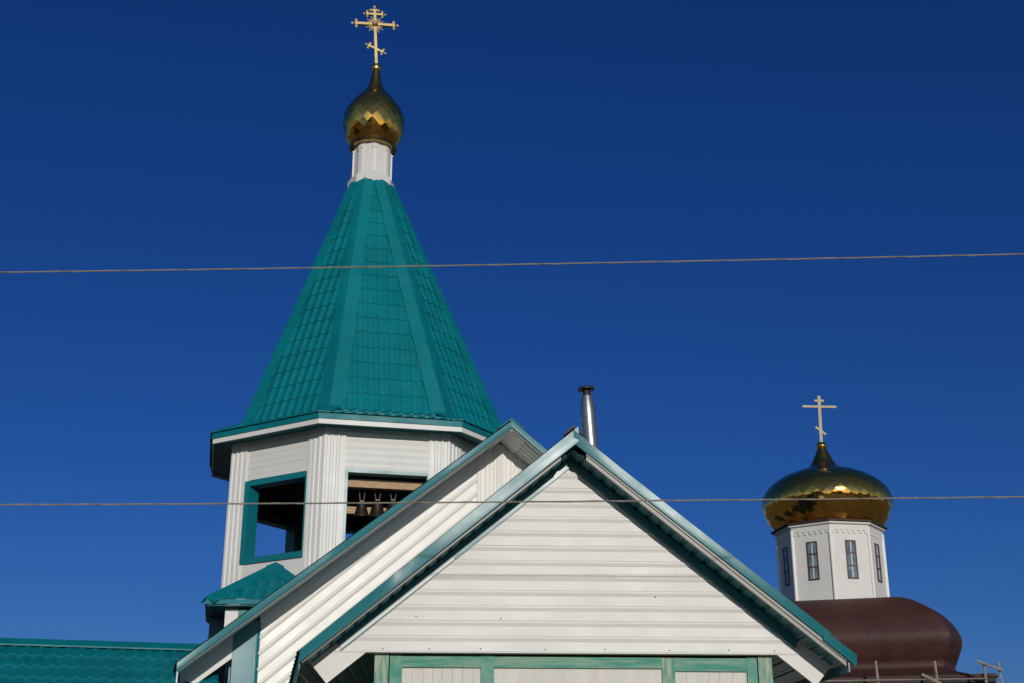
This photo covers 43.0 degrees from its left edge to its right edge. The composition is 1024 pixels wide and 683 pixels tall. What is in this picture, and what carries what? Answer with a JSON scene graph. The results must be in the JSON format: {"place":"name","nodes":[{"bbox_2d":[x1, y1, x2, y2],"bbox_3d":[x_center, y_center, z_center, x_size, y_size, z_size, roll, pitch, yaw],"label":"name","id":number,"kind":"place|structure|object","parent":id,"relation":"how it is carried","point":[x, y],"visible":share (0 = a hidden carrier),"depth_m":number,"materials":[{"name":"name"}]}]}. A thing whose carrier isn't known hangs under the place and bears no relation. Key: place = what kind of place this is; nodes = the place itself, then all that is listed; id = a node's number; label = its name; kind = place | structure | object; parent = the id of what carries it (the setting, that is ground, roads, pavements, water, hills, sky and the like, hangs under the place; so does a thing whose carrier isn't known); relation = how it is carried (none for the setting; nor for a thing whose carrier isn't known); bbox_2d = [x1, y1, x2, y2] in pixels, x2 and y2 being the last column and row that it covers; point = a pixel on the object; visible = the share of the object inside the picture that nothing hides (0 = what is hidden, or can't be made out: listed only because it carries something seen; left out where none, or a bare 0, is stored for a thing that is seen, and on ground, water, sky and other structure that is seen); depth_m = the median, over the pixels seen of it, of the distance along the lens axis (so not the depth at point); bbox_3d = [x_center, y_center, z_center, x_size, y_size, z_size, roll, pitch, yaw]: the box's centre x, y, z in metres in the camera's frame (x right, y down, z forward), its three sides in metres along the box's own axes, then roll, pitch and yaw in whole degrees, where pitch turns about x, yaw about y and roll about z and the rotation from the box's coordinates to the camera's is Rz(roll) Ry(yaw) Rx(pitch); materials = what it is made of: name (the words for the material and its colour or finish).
{"place":"outdoors","nodes":[
{"label":"outdoors","id":0,"kind":"place"},
{"bbox_2d":[0,496,1023,505],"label":"overhead wire","id":1,"kind":"object","parent":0,"point":[520,501],"visible":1,"depth_m":9.16,"materials":[{"name":"grey metal"}]},
{"bbox_2d":[0,253,1023,272],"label":"overhead wire","id":2,"kind":"object","parent":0,"point":[509,264],"visible":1,"depth_m":9.78,"materials":[{"name":"grey metal"}]},
{"bbox_2d":[0,0,1023,682],"label":"sky","id":3,"kind":"structure","parent":0,"point":[135,134],"materials":[{"name":"blue"}]},
{"bbox_2d":[761,396,997,682],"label":"domed church","id":4,"kind":"structure","parent":0,"point":[832,568],"depth_m":43.53,"materials":[{"name":"white metal"}]},
{"bbox_2d":[783,547,789,585],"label":"window","id":5,"kind":"structure","parent":4,"relation":"in","point":[785,550],"depth_m":44.76,"materials":[{"name":"brown"}]},
{"bbox_2d":[806,541,819,580],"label":"window","id":6,"kind":"structure","parent":4,"relation":"in","point":[812,551],"depth_m":43.75,"materials":[{"name":"brown"}]},
{"bbox_2d":[845,540,858,578],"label":"window","id":7,"kind":"structure","parent":4,"relation":"in","point":[850,545],"depth_m":43.49,"materials":[{"name":"brown"}]},
{"bbox_2d":[874,543,882,582],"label":"window","id":8,"kind":"structure","parent":4,"relation":"in","point":[877,552],"depth_m":44.13,"materials":[{"name":"brown"}]},
{"bbox_3d":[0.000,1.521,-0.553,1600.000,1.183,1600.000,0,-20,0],"label":"ground","id":9,"kind":"structure","parent":0,"visible":0},
{"bbox_2d":[0,638,217,682],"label":"side wing","id":10,"kind":"structure","parent":9,"relation":"on","point":[24,660],"depth_m":18.94,"materials":[{"name":"teal metal"}]},
{"bbox_2d":[201,562,294,682],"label":"roofed annex","id":11,"kind":"object","parent":9,"relation":"on","point":[256,587],"visible":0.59,"depth_m":20.87,"materials":[{"name":"teal metal"}]},
{"bbox_2d":[209,6,500,604],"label":"bell tower","id":12,"kind":"structure","parent":9,"relation":"on","point":[371,382],"depth_m":24.44,"materials":[{"name":"teal metal"}]},
{"bbox_2d":[239,471,306,564],"bbox_3d":[-4.167,3.164,23.151,1.510,1.530,0.255,-12,-23,30],"label":"window frame","id":13,"kind":"structure","parent":12,"relation":"in","point":[251,491],"depth_m":23.33,"materials":[{"name":"teal metal"}]},
{"bbox_2d":[257,514,299,552],"bbox_3d":[-4.963,4.371,26.469,0.255,1.530,1.510,-12,-23,30],"label":"window frame","id":14,"kind":"structure","parent":12,"relation":"in","point":[292,530],"depth_m":27.03,"materials":[{"name":"teal metal"}]},
{"bbox_2d":[345,529,359,533],"bbox_3d":[-3.363,4.758,27.529,1.510,1.530,0.255,4,-20,-12],"label":"window frame","id":15,"kind":"structure","parent":12,"relation":"in","point":[348,531],"depth_m":27.66,"materials":[{"name":"teal metal"}]},
{"bbox_2d":[353,489,368,518],"bbox_3d":[-2.681,2.858,23.213,0.289,0.636,0.289,4,-20,-12],"label":"church bell","id":16,"kind":"object","parent":12,"relation":"hanging from","point":[361,511],"visible":0.82,"depth_m":23.09,"materials":[{"name":"brown metal"}]},
{"bbox_2d":[368,490,383,519],"bbox_3d":[-2.408,2.880,23.271,0.323,0.636,0.323,4,-20,-12],"label":"church bell","id":17,"kind":"object","parent":12,"relation":"hanging from","point":[377,510],"visible":0.68,"depth_m":23.15,"materials":[{"name":"brown metal"}]},
{"bbox_2d":[342,469,428,541],"bbox_3d":[-2.237,3.050,22.838,1.510,1.530,0.255,4,-20,-12],"label":"window frame","id":18,"kind":"structure","parent":12,"relation":"in","point":[351,472],"depth_m":22.96,"materials":[{"name":"teal metal"}]},
{"bbox_2d":[386,491,396,509],"bbox_3d":[-2.135,2.901,23.328,0.340,0.636,0.340,4,-20,-12],"label":"church bell","id":19,"kind":"object","parent":12,"relation":"hanging from","point":[390,505],"visible":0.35,"depth_m":23.27,"materials":[{"name":"brown metal"}]},
{"bbox_2d":[173,418,546,682],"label":"church porch","id":20,"kind":"object","parent":9,"relation":"on","point":[266,639],"visible":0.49,"depth_m":19.77,"materials":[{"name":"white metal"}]},
{"bbox_2d":[288,385,856,682],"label":"gabled house","id":21,"kind":"structure","parent":9,"relation":"on","point":[605,592],"depth_m":14.19,"materials":[{"name":"white paint"}]},
{"bbox_2d":[823,660,1002,682],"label":"scaffold railing","id":22,"kind":"object","parent":9,"relation":"on","point":[984,664],"visible":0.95,"depth_m":37.84,"materials":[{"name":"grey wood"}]}
]}

